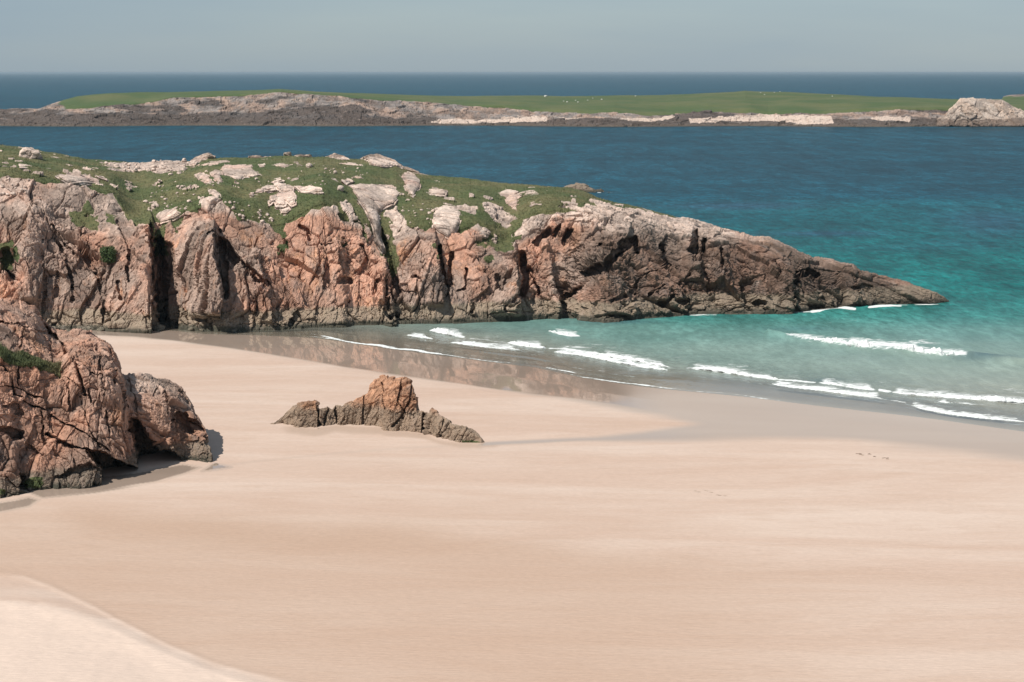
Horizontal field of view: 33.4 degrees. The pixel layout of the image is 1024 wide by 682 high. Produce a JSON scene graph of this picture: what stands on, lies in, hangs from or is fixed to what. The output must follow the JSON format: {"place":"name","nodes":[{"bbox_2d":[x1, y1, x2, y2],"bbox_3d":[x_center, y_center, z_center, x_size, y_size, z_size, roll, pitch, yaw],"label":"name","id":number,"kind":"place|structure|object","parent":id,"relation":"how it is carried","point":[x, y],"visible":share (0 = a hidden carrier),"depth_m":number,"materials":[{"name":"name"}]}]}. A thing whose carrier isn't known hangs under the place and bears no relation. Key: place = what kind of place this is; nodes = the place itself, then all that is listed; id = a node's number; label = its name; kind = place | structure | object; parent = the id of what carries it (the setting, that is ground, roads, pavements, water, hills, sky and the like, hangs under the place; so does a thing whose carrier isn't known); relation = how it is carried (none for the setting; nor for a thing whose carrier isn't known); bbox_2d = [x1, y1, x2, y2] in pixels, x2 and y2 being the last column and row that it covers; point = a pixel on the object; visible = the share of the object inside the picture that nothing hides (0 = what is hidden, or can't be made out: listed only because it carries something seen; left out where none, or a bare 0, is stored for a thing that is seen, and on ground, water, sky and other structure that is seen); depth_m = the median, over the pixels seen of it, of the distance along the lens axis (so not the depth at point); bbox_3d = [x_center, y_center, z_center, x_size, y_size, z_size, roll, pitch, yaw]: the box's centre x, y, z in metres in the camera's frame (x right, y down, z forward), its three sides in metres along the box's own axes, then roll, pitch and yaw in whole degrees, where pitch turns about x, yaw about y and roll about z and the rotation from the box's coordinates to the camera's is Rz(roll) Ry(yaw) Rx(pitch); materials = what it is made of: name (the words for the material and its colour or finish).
{"place":"outdoors","nodes":[
{"label":"outdoors","id":0,"kind":"place"},
{"bbox_2d":[0,145,948,333],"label":"headland","id":1,"kind":"structure","parent":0,"point":[216,267],"depth_m":245.41,"materials":[{"name":"brown stone"}]},
{"bbox_2d":[99,245,116,263],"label":"bush","id":2,"kind":"object","parent":1,"relation":"on","point":[107,255],"visible":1,"depth_m":237.82,"materials":[{"name":"green plant"}]},
{"bbox_2d":[0,145,673,275],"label":"grass","id":3,"kind":"structure","parent":1,"relation":"on","point":[275,212],"depth_m":256.86,"materials":[{"name":"green plant"}]},
{"bbox_2d":[19,164,27,168],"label":"rock slab","id":4,"kind":"object","parent":3,"relation":"on","point":[21,166],"visible":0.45,"depth_m":254.92,"materials":[{"name":"beige stone"}]},
{"bbox_2d":[19,147,40,158],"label":"boulder","id":5,"kind":"object","parent":3,"relation":"on","point":[29,152],"visible":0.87,"depth_m":270.01,"materials":[{"name":"beige stone"}]},
{"bbox_2d":[55,173,99,185],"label":"rock slab","id":6,"kind":"object","parent":3,"relation":"on","point":[83,179],"visible":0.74,"depth_m":251.09,"materials":[{"name":"beige stone"}]},
{"bbox_2d":[93,169,108,181],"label":"rock slab","id":7,"kind":"object","parent":3,"relation":"on","point":[103,178],"visible":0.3,"depth_m":260.25,"materials":[{"name":"beige stone"}]},
{"bbox_2d":[156,208,184,224],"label":"rock slab","id":8,"kind":"object","parent":3,"relation":"on","point":[165,216],"visible":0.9,"depth_m":245.04,"materials":[{"name":"grey stone"}]},
{"bbox_2d":[188,153,215,167],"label":"rock slab","id":9,"kind":"object","parent":3,"relation":"on","point":[197,160],"visible":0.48,"depth_m":286.98,"materials":[{"name":"beige stone"}]},
{"bbox_2d":[194,172,213,185],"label":"rock slab","id":10,"kind":"object","parent":3,"relation":"on","point":[206,180],"visible":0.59,"depth_m":262.78,"materials":[{"name":"beige stone"}]},
{"bbox_2d":[208,188,220,202],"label":"rock slab","id":11,"kind":"object","parent":3,"relation":"on","point":[217,194],"visible":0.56,"depth_m":246.22,"materials":[{"name":"grey stone"}]},
{"bbox_2d":[202,160,229,165],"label":"rock slab","id":12,"kind":"object","parent":3,"relation":"on","point":[211,164],"visible":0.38,"depth_m":279.34,"materials":[{"name":"beige stone"}]},
{"bbox_2d":[210,170,223,184],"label":"rock slab","id":13,"kind":"object","parent":3,"relation":"on","point":[215,174],"visible":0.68,"depth_m":261.14,"materials":[{"name":"beige stone"}]},
{"bbox_2d":[220,164,261,183],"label":"rock slab","id":14,"kind":"object","parent":3,"relation":"on","point":[243,170],"visible":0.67,"depth_m":267.93,"materials":[{"name":"beige stone"}]},
{"bbox_2d":[248,155,270,157],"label":"rock slab","id":15,"kind":"object","parent":3,"relation":"on","point":[254,156],"visible":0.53,"depth_m":286.31,"materials":[{"name":"beige stone"}]},
{"bbox_2d":[249,185,276,196],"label":"rock slab","id":16,"kind":"object","parent":3,"relation":"on","point":[269,188],"visible":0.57,"depth_m":255.79,"materials":[{"name":"grey stone"}]},
{"bbox_2d":[271,178,284,183],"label":"rock slab","id":17,"kind":"object","parent":3,"relation":"on","point":[277,180],"visible":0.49,"depth_m":262.96,"materials":[{"name":"beige stone"}]},
{"bbox_2d":[274,163,287,167],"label":"rock slab","id":18,"kind":"object","parent":3,"relation":"on","point":[284,165],"visible":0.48,"depth_m":277.04,"materials":[{"name":"beige stone"}]},
{"bbox_2d":[268,191,296,209],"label":"rock slab","id":19,"kind":"object","parent":3,"relation":"on","point":[282,200],"visible":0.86,"depth_m":249.28,"materials":[{"name":"grey stone"}]},
{"bbox_2d":[274,183,294,192],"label":"rock slab","id":20,"kind":"object","parent":3,"relation":"on","point":[281,187],"visible":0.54,"depth_m":257.01,"materials":[{"name":"beige stone"}]},
{"bbox_2d":[280,207,290,215],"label":"rock slab","id":21,"kind":"object","parent":3,"relation":"on","point":[285,211],"visible":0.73,"depth_m":245.70,"materials":[{"name":"grey stone"}]},
{"bbox_2d":[283,152,311,156],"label":"rock slab","id":22,"kind":"object","parent":3,"relation":"on","point":[290,154],"visible":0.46,"depth_m":286.83,"materials":[{"name":"beige stone"}]},
{"bbox_2d":[294,185,323,194],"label":"rock slab","id":23,"kind":"object","parent":3,"relation":"on","point":[310,189],"visible":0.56,"depth_m":251.93,"materials":[{"name":"grey stone"}]},
{"bbox_2d":[326,153,349,159],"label":"rock slab","id":24,"kind":"object","parent":3,"relation":"on","point":[337,156],"visible":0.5,"depth_m":287.42,"materials":[{"name":"beige stone"}]},
{"bbox_2d":[337,185,343,191],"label":"boulder","id":25,"kind":"object","parent":3,"relation":"on","point":[340,187],"visible":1,"depth_m":254.96,"materials":[{"name":"grey stone"}]},
{"bbox_2d":[341,178,353,185],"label":"rock slab","id":26,"kind":"object","parent":3,"relation":"on","point":[347,181],"visible":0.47,"depth_m":264.90,"materials":[{"name":"beige stone"}]},
{"bbox_2d":[342,162,362,165],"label":"rock slab","id":27,"kind":"object","parent":3,"relation":"on","point":[349,163],"visible":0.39,"depth_m":281.80,"materials":[{"name":"beige stone"}]},
{"bbox_2d":[360,154,404,168],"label":"rock slab","id":28,"kind":"object","parent":3,"relation":"on","point":[380,160],"visible":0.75,"depth_m":285.93,"materials":[{"name":"beige stone"}]},
{"bbox_2d":[401,172,420,197],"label":"rock slab","id":29,"kind":"object","parent":3,"relation":"on","point":[412,183],"visible":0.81,"depth_m":274.24,"materials":[{"name":"beige stone"}]},
{"bbox_2d":[405,167,419,173],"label":"rock slab","id":30,"kind":"object","parent":3,"relation":"on","point":[411,170],"visible":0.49,"depth_m":287.47,"materials":[{"name":"beige stone"}]},
{"bbox_2d":[428,187,447,197],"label":"rock slab","id":31,"kind":"object","parent":3,"relation":"on","point":[440,192],"visible":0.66,"depth_m":269.30,"materials":[{"name":"grey stone"}]},
{"bbox_2d":[432,205,461,239],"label":"rock slab","id":32,"kind":"object","parent":3,"relation":"on","point":[446,220],"visible":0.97,"depth_m":250.86,"materials":[{"name":"beige stone"}]},
{"bbox_2d":[500,189,537,208],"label":"rock slab","id":33,"kind":"object","parent":3,"relation":"on","point":[512,197],"visible":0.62,"depth_m":273.94,"materials":[{"name":"grey stone"}]},
{"bbox_2d":[349,183,399,253],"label":"rock slab","id":34,"kind":"object","parent":1,"relation":"on","point":[380,197],"visible":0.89,"depth_m":255.71,"materials":[{"name":"grey stone"}]},
{"bbox_2d":[0,323,1023,681],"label":"beach","id":35,"kind":"structure","parent":0,"point":[562,525],"depth_m":128.76,"materials":[{"name":"beige sand"}]},
{"bbox_2d":[0,297,212,498],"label":"rock outcrop","id":36,"kind":"object","parent":35,"relation":"on","point":[89,415],"visible":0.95,"depth_m":147.78,"materials":[{"name":"brown stone"}]},
{"bbox_2d":[0,341,62,378],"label":"ledge grass","id":37,"kind":"structure","parent":36,"relation":"on","point":[10,357],"depth_m":146.39,"materials":[{"name":"green plant"}]},
{"bbox_2d":[271,375,483,442],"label":"rock outcrop","id":38,"kind":"object","parent":35,"relation":"on","point":[387,403],"visible":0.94,"depth_m":169.01,"materials":[{"name":"brown stone"}]},
{"bbox_2d":[0,73,1023,420],"bbox_3d":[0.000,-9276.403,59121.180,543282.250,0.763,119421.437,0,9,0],"label":"sea","id":39,"kind":"structure","parent":0,"point":[938,209],"depth_m":543.31,"materials":[{"name":"teal liquid"}]},
{"bbox_2d":[155,324,164,330],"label":"weedy boulder","id":40,"kind":"object","parent":39,"relation":"in","point":[161,327],"visible":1,"depth_m":233.83,"materials":[{"name":"black stone"}]},
{"bbox_2d":[405,335,432,340],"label":"breaking wave","id":41,"kind":"object","parent":39,"relation":"on","point":[420,336],"visible":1,"depth_m":228.07,"materials":[{"name":"white liquid"}]},
{"bbox_2d":[429,327,461,336],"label":"breaking wave","id":42,"kind":"object","parent":39,"relation":"on","point":[443,331],"visible":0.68,"depth_m":230.78,"materials":[{"name":"white liquid"}]},
{"bbox_2d":[450,343,520,352],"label":"breaking wave","id":43,"kind":"object","parent":39,"relation":"on","point":[483,347],"visible":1,"depth_m":220.55,"materials":[{"name":"white liquid"}]},
{"bbox_2d":[508,341,544,347],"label":"breaking wave","id":44,"kind":"object","parent":39,"relation":"on","point":[521,344],"visible":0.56,"depth_m":220.26,"materials":[{"name":"white liquid"}]},
{"bbox_2d":[549,330,577,335],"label":"breaking wave","id":45,"kind":"object","parent":39,"relation":"on","point":[565,334],"visible":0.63,"depth_m":230.22,"materials":[{"name":"white liquid"}]},
{"bbox_2d":[565,183,609,192],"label":"sea rock","id":46,"kind":"object","parent":39,"relation":"in","point":[583,187],"visible":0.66,"depth_m":505.00,"materials":[{"name":"grey stone"}]},
{"bbox_2d":[556,351,666,369],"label":"breaking wave","id":47,"kind":"object","parent":39,"relation":"on","point":[604,358],"visible":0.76,"depth_m":209.78,"materials":[{"name":"white liquid"}]},
{"bbox_2d":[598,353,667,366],"bbox_3d":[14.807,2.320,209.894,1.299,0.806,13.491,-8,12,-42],"label":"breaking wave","id":48,"kind":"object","parent":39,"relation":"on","point":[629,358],"visible":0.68,"depth_m":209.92,"materials":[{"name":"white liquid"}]},
{"bbox_2d":[690,366,778,379],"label":"breaking wave","id":49,"kind":"object","parent":39,"relation":"on","point":[713,368],"visible":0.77,"depth_m":200.88,"materials":[{"name":"white liquid"}]},
{"bbox_2d":[778,388,886,401],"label":"breaking wave","id":50,"kind":"object","parent":39,"relation":"on","point":[842,392],"visible":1,"depth_m":188.33,"materials":[{"name":"white liquid"}]},
{"bbox_2d":[825,382,869,389],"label":"breaking wave","id":51,"kind":"object","parent":39,"relation":"on","point":[832,383],"visible":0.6,"depth_m":192.39,"materials":[{"name":"white liquid"}]},
{"bbox_2d":[813,337,953,354],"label":"breaking wave","id":52,"kind":"object","parent":39,"relation":"on","point":[865,343],"visible":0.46,"depth_m":217.66,"materials":[{"name":"white liquid"}]},
{"bbox_2d":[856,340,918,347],"bbox_3d":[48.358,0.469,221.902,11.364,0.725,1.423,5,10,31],"label":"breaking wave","id":53,"kind":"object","parent":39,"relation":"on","point":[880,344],"visible":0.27,"depth_m":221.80,"materials":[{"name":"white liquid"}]},
{"bbox_2d":[893,392,1023,402],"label":"breaking wave","id":54,"kind":"object","parent":39,"relation":"on","point":[988,398],"visible":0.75,"depth_m":184.44,"materials":[{"name":"white liquid"}]},
{"bbox_2d":[905,404,1023,424],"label":"breaking wave","id":55,"kind":"object","parent":39,"relation":"on","point":[947,413],"visible":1,"depth_m":176.49,"materials":[{"name":"white liquid"}]},
{"bbox_2d":[0,89,1023,126],"bbox_3d":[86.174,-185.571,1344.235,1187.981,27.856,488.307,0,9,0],"label":"island","id":56,"kind":"structure","parent":0,"point":[277,107],"depth_m":1143.06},
{"bbox_2d":[937,97,1023,126],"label":"rock knoll","id":57,"kind":"structure","parent":56,"relation":"on","point":[972,111],"depth_m":1117.28,"materials":[{"name":"beige stone"}]},
{"bbox_2d":[0,0,1023,72],"label":"sky","id":58,"kind":"structure","parent":0,"point":[37,36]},
{"bbox_2d":[1002,94,1023,99],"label":"hill","id":59,"kind":"structure","parent":0,"point":[1018,96],"depth_m":1500.19,"materials":[{"name":"green plant"}]}
]}

